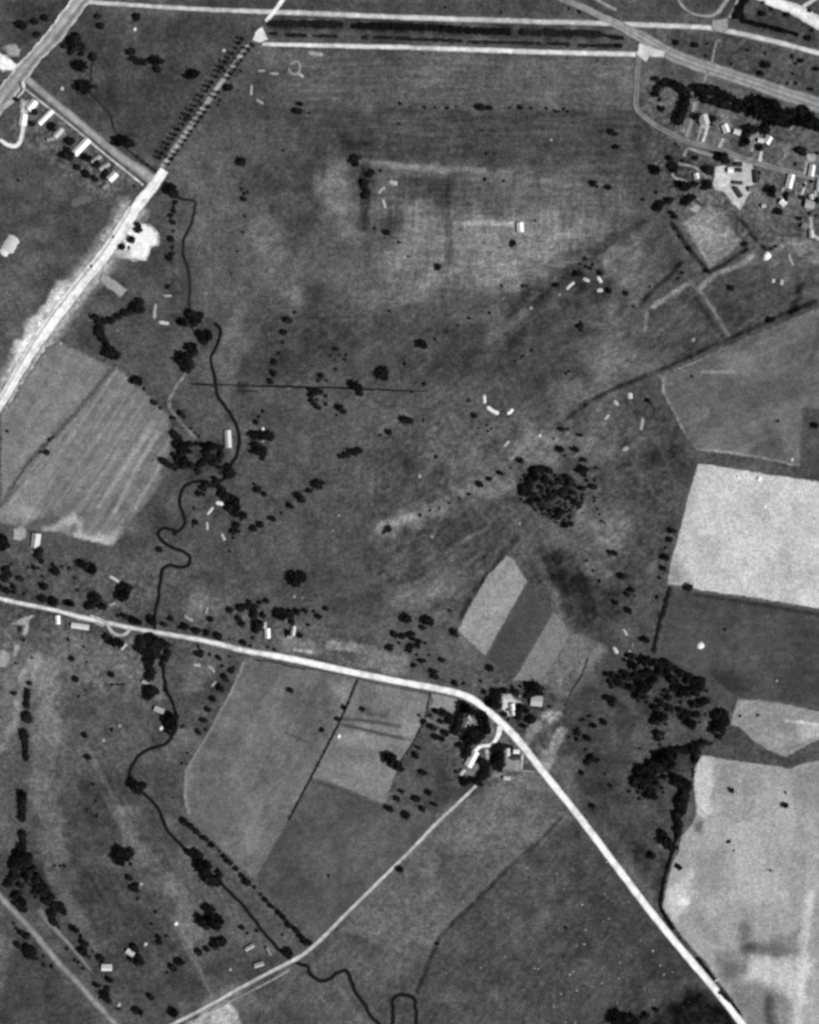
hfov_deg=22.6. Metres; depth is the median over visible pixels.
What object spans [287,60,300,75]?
sand bank
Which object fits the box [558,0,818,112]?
road
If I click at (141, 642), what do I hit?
tree
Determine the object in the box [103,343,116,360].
tree
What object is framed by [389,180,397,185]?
sand bank
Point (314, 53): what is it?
sand bank
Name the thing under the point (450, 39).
hedge
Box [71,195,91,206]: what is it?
sand bank
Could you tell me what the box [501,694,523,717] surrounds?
yard
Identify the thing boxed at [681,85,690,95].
tree
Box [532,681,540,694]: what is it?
tree
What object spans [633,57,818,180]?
lane
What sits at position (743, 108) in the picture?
tree
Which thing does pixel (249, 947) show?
shed
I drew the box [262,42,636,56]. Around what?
road
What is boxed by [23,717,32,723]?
tree
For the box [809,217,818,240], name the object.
garden path
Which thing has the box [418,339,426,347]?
tree
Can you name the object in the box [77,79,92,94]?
tree
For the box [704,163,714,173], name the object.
tree
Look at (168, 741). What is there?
stream
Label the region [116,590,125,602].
tree
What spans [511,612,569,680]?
field
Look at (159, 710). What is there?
hut
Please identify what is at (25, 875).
tree
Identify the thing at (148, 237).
yard
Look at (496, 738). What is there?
farm track
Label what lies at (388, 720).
field
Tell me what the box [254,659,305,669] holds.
hedge
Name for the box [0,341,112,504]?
field
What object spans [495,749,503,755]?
tree
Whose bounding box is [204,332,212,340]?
tree
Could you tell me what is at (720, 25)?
yard
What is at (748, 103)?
tree
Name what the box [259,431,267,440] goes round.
tree
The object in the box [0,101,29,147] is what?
garden path
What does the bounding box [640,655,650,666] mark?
tree
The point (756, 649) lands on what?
field
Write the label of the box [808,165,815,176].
house
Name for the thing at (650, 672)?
tree
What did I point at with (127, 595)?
tree
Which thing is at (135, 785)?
tree
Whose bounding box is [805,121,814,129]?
tree
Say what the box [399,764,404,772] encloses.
tree
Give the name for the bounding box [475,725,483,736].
tree
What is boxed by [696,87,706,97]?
tree
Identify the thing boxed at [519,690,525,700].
yard
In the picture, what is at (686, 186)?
tree
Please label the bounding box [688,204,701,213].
yard
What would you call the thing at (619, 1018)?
tree
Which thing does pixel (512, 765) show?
yard
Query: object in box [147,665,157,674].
tree
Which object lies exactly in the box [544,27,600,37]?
hedge
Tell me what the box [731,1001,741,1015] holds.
hedge
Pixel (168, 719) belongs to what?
tree
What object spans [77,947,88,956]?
tree
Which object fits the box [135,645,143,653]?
tree
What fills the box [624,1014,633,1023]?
tree
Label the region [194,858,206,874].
tree
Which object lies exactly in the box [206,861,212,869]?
tree
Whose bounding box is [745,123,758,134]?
tree
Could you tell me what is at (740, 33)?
road
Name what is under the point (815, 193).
garden path
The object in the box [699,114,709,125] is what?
house
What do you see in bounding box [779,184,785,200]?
garden path
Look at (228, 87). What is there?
tree
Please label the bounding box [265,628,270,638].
house
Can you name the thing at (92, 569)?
tree
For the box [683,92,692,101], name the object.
tree
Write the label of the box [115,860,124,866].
tree
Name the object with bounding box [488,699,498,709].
tree
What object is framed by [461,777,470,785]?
tree
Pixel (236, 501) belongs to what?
tree
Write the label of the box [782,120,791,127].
tree
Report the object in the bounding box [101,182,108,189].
shed
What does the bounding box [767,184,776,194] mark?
tree
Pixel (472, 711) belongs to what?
tree
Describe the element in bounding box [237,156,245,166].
tree
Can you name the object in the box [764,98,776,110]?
tree
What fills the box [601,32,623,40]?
hedge
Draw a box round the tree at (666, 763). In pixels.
[659,756,675,770]
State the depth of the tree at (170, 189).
2491.03 m
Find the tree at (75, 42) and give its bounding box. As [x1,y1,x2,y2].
[68,33,81,51]
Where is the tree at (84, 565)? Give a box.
[77,559,89,570]
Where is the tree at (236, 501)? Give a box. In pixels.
[233,495,239,505]
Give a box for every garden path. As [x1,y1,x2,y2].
[0,83,25,112]
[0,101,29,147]
[90,614,131,636]
[420,715,451,732]
[485,749,489,759]
[520,754,523,770]
[521,770,534,772]
[671,173,690,182]
[678,162,708,178]
[682,147,712,156]
[684,101,698,137]
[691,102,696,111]
[696,128,701,140]
[701,125,708,141]
[718,138,724,147]
[749,129,760,151]
[758,151,762,161]
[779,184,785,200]
[795,182,797,194]
[800,182,807,196]
[803,162,808,173]
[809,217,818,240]
[814,182,816,199]
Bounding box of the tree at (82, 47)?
[78,41,85,50]
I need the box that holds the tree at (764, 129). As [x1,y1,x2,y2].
[760,125,770,134]
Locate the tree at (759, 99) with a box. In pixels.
[749,93,766,107]
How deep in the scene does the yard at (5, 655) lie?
2499.80 m
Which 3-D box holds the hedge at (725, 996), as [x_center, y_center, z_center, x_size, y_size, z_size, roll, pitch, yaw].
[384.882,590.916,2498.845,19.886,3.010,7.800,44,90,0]
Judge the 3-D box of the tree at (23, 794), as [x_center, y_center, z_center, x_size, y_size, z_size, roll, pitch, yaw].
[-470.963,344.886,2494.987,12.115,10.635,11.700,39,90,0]
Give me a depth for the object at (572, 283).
2499.07 m
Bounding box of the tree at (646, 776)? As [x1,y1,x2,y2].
[642,772,652,780]
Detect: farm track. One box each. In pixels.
[37,908,90,970]
[170,785,476,1023]
[459,720,469,738]
[474,726,502,751]
[596,0,616,10]
[677,0,728,17]
[728,0,739,17]
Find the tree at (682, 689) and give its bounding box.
[677,685,686,694]
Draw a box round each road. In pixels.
[0,0,91,114]
[0,167,167,411]
[0,206,130,398]
[0,596,746,1023]
[0,892,118,1023]
[24,76,154,182]
[90,0,818,55]
[160,42,249,167]
[245,650,745,1023]
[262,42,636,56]
[265,0,284,22]
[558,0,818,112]
[758,0,818,29]
[803,0,815,7]
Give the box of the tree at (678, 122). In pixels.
[674,116,684,125]
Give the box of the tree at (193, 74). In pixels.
[187,68,200,79]
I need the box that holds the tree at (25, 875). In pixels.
[22,871,30,880]
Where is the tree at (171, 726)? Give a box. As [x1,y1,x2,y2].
[165,722,178,731]
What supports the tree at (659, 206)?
on the ground at (324, 260)
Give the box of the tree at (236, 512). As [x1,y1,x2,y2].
[232,506,241,517]
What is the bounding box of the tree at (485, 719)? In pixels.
[482,715,489,725]
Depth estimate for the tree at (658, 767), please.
2490.40 m
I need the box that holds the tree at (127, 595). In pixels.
[123,591,129,600]
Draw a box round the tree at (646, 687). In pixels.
[640,684,651,693]
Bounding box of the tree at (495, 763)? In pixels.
[492,758,503,767]
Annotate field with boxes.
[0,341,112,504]
[0,366,171,547]
[98,271,126,297]
[183,659,356,879]
[256,780,437,942]
[311,680,429,803]
[429,693,459,714]
[458,555,527,655]
[487,583,552,675]
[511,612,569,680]
[659,587,818,706]
[660,307,818,466]
[662,755,818,1023]
[666,464,818,608]
[730,699,818,757]
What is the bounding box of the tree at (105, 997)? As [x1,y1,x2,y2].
[99,992,109,1002]
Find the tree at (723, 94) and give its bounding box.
[719,90,726,99]
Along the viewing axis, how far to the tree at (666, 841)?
2490.68 m
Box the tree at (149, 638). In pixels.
[144,632,154,644]
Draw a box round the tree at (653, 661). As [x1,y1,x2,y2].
[648,658,655,666]
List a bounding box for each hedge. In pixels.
[3,463,40,504]
[50,367,112,440]
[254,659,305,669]
[268,20,343,29]
[286,33,307,37]
[288,679,357,819]
[313,34,337,38]
[352,21,511,35]
[374,35,391,39]
[396,36,409,40]
[400,692,430,761]
[409,37,444,41]
[444,38,462,42]
[468,40,479,44]
[481,40,534,44]
[520,27,542,36]
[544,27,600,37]
[547,41,569,46]
[564,659,588,705]
[577,43,614,47]
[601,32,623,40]
[651,586,671,653]
[659,826,678,930]
[696,956,715,979]
[718,989,731,1002]
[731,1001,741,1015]
[732,0,749,19]
[740,18,798,36]
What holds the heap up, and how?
on the ground at (324, 260)
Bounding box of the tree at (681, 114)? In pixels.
[676,109,686,119]
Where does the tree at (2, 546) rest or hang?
on the ground at (324, 260)
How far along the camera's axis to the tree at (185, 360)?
2486.79 m
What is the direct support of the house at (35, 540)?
on the ground at (324, 260)
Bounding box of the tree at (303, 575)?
[299,571,306,582]
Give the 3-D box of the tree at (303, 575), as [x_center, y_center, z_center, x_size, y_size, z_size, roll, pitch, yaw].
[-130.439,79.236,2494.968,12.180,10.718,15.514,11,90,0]
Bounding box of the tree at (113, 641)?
[110,637,116,647]
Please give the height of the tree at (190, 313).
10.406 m
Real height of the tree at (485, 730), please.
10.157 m
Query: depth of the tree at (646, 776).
2491.44 m
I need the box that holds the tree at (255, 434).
[250,430,260,441]
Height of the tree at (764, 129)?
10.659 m
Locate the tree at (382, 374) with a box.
[377,365,388,380]
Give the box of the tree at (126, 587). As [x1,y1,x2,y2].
[121,582,133,592]
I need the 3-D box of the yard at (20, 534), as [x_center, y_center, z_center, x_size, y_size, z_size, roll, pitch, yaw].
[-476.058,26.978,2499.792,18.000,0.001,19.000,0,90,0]
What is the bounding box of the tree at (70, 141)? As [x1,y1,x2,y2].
[66,137,74,145]
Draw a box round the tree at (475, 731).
[467,726,479,736]
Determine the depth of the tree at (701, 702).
2492.31 m
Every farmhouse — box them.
[464,750,478,767]
[510,704,514,709]
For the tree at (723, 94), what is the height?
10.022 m
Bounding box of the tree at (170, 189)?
[165,183,177,195]
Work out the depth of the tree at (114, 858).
2491.67 m
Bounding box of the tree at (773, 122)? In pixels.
[768,114,778,127]
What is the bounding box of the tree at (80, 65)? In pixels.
[72,60,88,72]
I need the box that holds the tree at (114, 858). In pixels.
[112,854,119,864]
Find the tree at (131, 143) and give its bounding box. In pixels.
[126,138,136,147]
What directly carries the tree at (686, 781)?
on the ground at (324, 260)
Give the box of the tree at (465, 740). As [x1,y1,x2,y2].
[462,735,470,743]
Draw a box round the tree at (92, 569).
[87,562,97,576]
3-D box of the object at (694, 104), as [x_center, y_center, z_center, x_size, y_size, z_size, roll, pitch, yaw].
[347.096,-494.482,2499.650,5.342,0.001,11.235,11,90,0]
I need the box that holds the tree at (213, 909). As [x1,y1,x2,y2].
[206,904,216,915]
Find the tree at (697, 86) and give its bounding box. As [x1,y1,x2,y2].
[693,83,704,92]
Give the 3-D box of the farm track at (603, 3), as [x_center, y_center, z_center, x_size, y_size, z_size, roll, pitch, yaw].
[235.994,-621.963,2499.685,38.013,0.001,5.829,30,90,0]
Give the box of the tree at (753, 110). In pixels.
[747,102,760,118]
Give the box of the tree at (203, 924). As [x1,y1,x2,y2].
[198,919,207,928]
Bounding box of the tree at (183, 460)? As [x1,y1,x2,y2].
[178,456,188,465]
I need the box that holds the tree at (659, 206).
[655,203,663,212]
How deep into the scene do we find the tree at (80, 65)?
2491.35 m
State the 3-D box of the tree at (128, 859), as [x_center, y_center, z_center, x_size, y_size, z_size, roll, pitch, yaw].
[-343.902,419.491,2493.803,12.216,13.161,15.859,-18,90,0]
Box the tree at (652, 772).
[647,769,656,776]
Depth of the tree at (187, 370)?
2491.99 m
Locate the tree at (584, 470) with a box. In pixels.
[578,465,589,473]
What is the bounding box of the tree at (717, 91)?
[712,86,722,95]
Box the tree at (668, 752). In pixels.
[665,748,672,756]
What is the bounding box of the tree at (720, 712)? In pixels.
[717,707,723,716]
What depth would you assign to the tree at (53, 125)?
2493.60 m
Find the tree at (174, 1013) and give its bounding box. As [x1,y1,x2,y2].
[169,1008,178,1017]
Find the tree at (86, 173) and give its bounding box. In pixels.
[83,169,90,178]
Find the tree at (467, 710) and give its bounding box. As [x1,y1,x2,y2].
[460,703,472,714]
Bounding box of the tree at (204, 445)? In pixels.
[200,442,208,449]
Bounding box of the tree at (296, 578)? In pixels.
[289,571,302,587]
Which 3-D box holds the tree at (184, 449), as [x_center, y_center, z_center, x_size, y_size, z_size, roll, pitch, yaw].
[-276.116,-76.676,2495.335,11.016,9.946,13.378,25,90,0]
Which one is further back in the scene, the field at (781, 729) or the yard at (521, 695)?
the field at (781, 729)
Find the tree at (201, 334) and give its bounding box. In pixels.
[196,330,204,338]
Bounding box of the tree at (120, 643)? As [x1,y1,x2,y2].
[116,639,123,646]
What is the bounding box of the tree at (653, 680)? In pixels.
[648,676,657,684]
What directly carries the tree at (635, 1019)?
on the ground at (324, 260)
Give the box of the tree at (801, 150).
[797,145,806,154]
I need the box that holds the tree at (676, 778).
[672,773,682,783]
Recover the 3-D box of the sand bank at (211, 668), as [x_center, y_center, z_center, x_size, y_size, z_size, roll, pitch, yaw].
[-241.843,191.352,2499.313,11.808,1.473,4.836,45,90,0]
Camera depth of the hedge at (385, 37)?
2498.46 m
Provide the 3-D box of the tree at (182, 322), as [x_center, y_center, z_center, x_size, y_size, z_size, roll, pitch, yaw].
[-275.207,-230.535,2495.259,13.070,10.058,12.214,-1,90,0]
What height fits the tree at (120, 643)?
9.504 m
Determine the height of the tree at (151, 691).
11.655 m
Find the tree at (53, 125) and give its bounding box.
[48,122,56,131]
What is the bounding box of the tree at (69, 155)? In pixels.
[61,150,74,160]
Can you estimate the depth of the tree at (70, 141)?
2491.65 m
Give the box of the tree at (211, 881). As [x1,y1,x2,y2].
[203,875,217,888]
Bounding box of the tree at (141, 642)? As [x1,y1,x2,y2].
[137,635,145,646]
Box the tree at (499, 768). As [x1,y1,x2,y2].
[495,764,502,772]
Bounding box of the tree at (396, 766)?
[392,760,401,770]
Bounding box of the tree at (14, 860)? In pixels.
[11,857,21,864]
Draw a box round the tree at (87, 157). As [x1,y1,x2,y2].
[82,153,92,162]
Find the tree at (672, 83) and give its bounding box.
[668,78,677,88]
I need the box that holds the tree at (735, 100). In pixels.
[731,96,739,103]
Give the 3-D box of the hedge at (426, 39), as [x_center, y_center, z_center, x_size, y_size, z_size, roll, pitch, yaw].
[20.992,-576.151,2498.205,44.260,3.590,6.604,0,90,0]
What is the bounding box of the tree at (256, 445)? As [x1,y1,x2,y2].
[251,442,261,449]
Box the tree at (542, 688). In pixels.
[535,685,544,693]
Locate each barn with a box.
[511,756,520,759]
[530,696,542,706]
[753,170,759,182]
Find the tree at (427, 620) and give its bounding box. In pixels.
[422,616,432,626]
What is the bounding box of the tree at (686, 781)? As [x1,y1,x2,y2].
[682,777,691,791]
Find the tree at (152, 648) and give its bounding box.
[145,642,157,653]
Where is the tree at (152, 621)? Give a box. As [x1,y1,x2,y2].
[147,615,156,626]
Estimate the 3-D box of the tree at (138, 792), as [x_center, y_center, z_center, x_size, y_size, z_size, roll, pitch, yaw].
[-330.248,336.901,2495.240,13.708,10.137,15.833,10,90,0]
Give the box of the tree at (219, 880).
[215,877,223,886]
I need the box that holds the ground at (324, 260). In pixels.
[0,0,818,1023]
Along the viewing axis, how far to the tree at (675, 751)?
2492.49 m
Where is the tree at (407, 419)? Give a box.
[402,416,412,425]
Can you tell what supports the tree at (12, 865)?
on the ground at (324, 260)
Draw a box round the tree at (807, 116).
[804,112,812,122]
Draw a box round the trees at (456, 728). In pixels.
[0,10,818,1021]
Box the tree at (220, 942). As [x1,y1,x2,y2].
[213,938,225,947]
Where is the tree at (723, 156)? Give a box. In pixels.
[718,152,728,161]
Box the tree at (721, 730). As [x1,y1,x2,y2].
[718,725,726,733]
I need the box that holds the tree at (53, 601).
[50,596,58,607]
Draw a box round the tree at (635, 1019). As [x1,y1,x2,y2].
[631,1013,640,1022]
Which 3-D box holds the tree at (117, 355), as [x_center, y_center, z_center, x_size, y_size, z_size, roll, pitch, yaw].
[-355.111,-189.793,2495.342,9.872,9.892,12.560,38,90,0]
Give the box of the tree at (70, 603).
[64,600,74,607]
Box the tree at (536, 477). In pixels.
[532,471,540,481]
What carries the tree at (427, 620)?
on the ground at (324, 260)
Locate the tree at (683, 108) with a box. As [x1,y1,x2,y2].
[679,106,688,112]
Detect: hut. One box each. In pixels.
[154,706,164,713]
[225,430,231,447]
[517,222,523,231]
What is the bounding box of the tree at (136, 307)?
[131,301,140,313]
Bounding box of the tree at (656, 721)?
[652,716,661,725]
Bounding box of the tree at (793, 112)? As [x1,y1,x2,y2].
[790,107,796,116]
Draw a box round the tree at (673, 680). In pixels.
[669,675,680,685]
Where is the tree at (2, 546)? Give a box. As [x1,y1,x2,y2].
[0,542,5,551]
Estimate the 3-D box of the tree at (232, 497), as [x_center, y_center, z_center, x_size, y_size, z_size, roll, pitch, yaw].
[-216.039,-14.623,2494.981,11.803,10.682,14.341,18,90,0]
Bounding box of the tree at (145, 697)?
[143,693,151,700]
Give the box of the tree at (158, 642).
[153,639,162,645]
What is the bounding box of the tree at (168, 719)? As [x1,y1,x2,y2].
[163,713,176,726]
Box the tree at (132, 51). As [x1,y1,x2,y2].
[127,48,135,55]
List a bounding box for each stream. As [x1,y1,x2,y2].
[89,61,157,172]
[127,322,381,1023]
[168,185,196,322]
[389,992,418,1023]
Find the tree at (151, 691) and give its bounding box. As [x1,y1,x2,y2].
[145,685,157,700]
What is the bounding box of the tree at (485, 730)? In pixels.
[481,725,490,734]
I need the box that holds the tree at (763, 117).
[758,111,770,121]
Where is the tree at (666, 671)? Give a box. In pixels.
[663,666,670,674]
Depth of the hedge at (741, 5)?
2496.65 m
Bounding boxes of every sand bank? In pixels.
[0,248,8,256]
[1,235,18,253]
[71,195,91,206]
[109,575,118,582]
[152,304,156,318]
[159,320,168,324]
[184,615,192,621]
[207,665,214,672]
[216,501,224,505]
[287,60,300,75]
[308,50,323,56]
[377,186,384,193]
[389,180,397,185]
[486,406,498,414]
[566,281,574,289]
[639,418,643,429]
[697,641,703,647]
[702,406,709,412]
[787,254,793,265]
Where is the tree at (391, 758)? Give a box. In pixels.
[385,753,397,764]
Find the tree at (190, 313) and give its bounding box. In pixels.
[187,309,195,320]
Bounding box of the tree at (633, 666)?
[630,660,637,671]
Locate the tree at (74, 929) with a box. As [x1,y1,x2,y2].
[70,926,78,932]
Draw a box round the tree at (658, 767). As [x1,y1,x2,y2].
[653,762,663,772]
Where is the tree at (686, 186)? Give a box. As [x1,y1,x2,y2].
[679,180,691,191]
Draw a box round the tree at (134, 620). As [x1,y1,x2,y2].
[130,616,140,624]
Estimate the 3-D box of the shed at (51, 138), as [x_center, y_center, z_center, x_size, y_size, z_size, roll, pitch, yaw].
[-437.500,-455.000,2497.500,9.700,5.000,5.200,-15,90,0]
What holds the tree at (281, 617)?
on the ground at (324, 260)
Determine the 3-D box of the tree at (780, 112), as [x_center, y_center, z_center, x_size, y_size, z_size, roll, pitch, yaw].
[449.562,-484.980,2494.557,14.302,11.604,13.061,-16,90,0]
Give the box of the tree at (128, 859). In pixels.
[123,850,132,862]
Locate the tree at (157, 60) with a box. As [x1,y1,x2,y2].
[152,54,162,64]
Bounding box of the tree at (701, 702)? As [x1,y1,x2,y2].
[698,699,706,708]
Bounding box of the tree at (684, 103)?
[679,100,689,107]
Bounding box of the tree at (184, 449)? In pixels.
[178,444,187,453]
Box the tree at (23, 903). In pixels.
[18,899,27,907]
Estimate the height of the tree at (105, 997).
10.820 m
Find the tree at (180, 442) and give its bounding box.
[177,440,184,446]
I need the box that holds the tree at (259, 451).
[253,446,265,455]
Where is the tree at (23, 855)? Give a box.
[19,851,28,859]
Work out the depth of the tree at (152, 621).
2493.24 m
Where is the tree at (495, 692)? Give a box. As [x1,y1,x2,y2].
[492,689,499,696]
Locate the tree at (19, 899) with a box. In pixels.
[16,895,23,902]
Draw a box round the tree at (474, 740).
[471,736,478,744]
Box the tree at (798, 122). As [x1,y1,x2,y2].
[791,117,803,126]
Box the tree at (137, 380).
[131,375,142,386]
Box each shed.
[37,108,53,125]
[46,136,54,141]
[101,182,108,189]
[125,948,134,956]
[245,943,254,951]
[254,961,263,967]
[265,947,271,955]
[504,748,509,756]
[513,749,519,753]
[733,129,740,135]
[733,180,742,184]
[733,186,743,197]
[736,162,742,166]
[749,186,754,191]
[801,223,808,229]
[809,230,813,237]
[816,178,818,190]
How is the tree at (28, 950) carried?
on the ground at (324, 260)
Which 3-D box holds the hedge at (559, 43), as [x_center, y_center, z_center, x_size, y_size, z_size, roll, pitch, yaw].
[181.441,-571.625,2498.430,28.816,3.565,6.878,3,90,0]
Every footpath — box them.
[25,89,143,185]
[204,969,289,1013]
[702,70,709,84]
[711,39,720,63]
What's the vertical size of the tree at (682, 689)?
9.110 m
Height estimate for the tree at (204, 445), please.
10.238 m
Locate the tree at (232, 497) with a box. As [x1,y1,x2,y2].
[228,494,235,505]
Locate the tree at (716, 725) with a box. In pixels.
[712,722,721,730]
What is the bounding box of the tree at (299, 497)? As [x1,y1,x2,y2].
[294,492,303,501]
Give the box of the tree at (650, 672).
[645,668,654,676]
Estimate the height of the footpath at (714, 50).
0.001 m
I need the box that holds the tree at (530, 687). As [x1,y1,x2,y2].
[527,682,533,690]
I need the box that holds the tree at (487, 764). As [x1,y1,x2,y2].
[482,761,490,767]
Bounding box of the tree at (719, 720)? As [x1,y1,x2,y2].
[715,718,723,724]
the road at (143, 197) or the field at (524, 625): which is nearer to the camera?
the road at (143, 197)
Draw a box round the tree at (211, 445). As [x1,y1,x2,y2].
[206,442,214,449]
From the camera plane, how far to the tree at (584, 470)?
2492.20 m
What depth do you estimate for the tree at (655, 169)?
2494.02 m
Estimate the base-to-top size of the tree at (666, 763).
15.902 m
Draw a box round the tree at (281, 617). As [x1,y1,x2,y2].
[277,613,286,621]
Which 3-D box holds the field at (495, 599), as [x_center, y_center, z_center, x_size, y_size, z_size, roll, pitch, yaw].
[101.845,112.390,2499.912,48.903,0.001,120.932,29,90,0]
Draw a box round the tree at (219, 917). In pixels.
[217,914,224,924]
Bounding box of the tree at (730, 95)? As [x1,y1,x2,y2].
[726,91,736,102]
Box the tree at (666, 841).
[659,835,672,847]
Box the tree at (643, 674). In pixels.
[640,670,649,677]
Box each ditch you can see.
[191,383,427,391]
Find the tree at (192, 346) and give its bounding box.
[186,343,198,351]
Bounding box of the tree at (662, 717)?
[655,712,669,723]
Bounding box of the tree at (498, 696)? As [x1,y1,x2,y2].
[493,693,501,700]
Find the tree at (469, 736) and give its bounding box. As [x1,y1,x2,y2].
[466,731,475,742]
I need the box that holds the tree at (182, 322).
[179,318,188,326]
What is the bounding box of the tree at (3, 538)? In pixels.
[0,534,7,543]
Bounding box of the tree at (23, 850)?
[18,847,27,853]
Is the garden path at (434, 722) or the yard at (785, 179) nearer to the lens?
the garden path at (434, 722)
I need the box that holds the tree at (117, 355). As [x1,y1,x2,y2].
[114,351,121,360]
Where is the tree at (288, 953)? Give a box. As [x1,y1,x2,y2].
[283,948,292,957]
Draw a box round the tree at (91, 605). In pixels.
[86,601,95,609]
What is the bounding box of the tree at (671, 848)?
[666,843,675,851]
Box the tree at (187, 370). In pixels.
[183,366,191,373]
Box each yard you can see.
[0,52,17,72]
[0,649,11,668]
[3,43,20,56]
[9,614,34,636]
[11,643,21,657]
[12,526,26,541]
[19,98,39,125]
[52,129,65,141]
[114,222,160,261]
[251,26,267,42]
[463,762,481,775]
[465,715,479,728]
[491,771,515,781]
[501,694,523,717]
[503,751,520,771]
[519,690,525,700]
[636,41,665,61]
[677,127,685,132]
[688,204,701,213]
[697,195,703,203]
[698,117,710,129]
[712,18,728,32]
[713,159,759,211]
[715,119,732,133]
[748,134,757,153]
[752,183,759,195]
[775,192,785,197]
[784,175,793,190]
[786,195,798,206]
[806,153,816,163]
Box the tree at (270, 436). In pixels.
[264,429,274,440]
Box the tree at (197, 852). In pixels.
[193,849,201,859]
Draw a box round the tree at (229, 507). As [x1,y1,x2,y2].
[225,504,233,513]
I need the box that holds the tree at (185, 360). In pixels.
[179,352,193,366]
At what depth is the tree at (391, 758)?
2490.61 m
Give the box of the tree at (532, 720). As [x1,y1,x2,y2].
[528,714,536,723]
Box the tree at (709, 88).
[705,84,714,96]
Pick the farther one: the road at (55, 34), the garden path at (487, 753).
the road at (55, 34)
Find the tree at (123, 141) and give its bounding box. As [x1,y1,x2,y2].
[114,135,129,147]
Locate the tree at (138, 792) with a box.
[133,786,142,794]
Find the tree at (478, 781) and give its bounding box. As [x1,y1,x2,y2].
[472,778,482,785]
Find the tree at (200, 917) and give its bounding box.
[196,914,205,922]
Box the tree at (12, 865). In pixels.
[9,862,17,869]
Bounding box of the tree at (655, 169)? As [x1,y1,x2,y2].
[651,164,660,174]
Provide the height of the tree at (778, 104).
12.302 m
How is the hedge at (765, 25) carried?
on the ground at (324, 260)
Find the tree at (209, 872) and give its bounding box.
[206,868,212,876]
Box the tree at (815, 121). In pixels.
[809,117,818,126]
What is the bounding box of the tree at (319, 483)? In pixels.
[313,479,324,490]
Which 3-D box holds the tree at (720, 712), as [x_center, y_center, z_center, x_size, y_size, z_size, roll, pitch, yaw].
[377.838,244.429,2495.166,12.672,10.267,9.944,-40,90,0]
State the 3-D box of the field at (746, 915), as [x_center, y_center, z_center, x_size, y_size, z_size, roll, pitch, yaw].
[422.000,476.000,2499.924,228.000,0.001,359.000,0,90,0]
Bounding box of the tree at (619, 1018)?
[611,1011,627,1023]
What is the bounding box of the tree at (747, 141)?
[742,137,750,144]
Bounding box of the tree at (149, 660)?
[143,655,154,665]
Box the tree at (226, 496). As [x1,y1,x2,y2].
[222,492,230,501]
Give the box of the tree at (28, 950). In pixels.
[24,944,35,957]
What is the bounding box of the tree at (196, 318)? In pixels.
[192,314,202,323]
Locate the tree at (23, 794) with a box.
[18,791,26,799]
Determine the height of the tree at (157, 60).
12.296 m
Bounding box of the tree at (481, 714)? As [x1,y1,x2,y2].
[477,711,486,721]
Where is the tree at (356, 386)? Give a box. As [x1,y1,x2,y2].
[351,380,362,391]
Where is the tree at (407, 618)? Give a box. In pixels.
[402,613,411,623]
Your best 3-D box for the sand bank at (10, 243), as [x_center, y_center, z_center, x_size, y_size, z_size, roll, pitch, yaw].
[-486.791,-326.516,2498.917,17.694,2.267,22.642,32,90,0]
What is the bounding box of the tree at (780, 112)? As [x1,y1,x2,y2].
[775,108,783,117]
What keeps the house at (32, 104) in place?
on the ground at (324, 260)
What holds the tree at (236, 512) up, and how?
on the ground at (324, 260)
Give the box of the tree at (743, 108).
[740,105,747,114]
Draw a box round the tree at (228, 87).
[225,84,233,90]
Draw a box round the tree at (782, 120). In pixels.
[777,114,788,126]
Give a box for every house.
[19,114,27,125]
[26,98,37,111]
[31,533,40,547]
[53,127,63,138]
[55,615,59,623]
[71,623,88,629]
[72,137,90,156]
[91,153,101,163]
[98,161,110,170]
[101,964,111,970]
[107,170,118,182]
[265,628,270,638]
[291,626,295,635]
[694,173,699,179]
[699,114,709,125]
[721,123,729,133]
[728,167,733,172]
[764,135,772,144]
[779,198,787,206]
[785,174,794,188]
[804,200,814,208]
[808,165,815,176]
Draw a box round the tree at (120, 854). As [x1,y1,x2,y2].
[115,845,129,863]
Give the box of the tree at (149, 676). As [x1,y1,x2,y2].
[146,673,154,682]
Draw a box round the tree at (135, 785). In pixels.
[130,780,140,790]
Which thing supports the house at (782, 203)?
on the ground at (324, 260)
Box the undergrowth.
[9,5,817,973]
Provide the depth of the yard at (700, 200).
2499.82 m
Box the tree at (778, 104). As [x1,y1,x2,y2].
[773,100,781,110]
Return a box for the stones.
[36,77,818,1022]
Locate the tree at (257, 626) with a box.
[254,621,263,630]
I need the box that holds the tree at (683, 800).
[679,796,688,804]
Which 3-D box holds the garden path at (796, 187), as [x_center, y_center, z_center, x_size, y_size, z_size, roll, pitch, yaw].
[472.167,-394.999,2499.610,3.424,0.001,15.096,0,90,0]
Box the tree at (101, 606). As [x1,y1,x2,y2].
[97,603,107,610]
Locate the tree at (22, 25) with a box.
[16,20,27,29]
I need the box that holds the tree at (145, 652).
[141,647,150,657]
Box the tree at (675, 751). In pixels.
[671,746,678,756]
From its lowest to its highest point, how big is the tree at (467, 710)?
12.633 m
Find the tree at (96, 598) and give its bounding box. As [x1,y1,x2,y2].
[91,592,102,604]
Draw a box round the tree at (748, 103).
[744,101,753,108]
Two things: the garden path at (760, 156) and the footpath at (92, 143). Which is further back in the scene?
the footpath at (92, 143)
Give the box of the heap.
[762,251,770,259]
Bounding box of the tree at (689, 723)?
[685,719,695,727]
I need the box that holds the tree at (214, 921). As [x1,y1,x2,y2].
[207,915,223,928]
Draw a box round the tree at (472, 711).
[469,706,474,714]
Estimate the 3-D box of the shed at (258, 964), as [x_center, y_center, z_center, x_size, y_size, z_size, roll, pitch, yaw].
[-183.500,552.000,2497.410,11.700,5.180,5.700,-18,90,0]
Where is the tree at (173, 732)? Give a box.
[167,727,177,737]

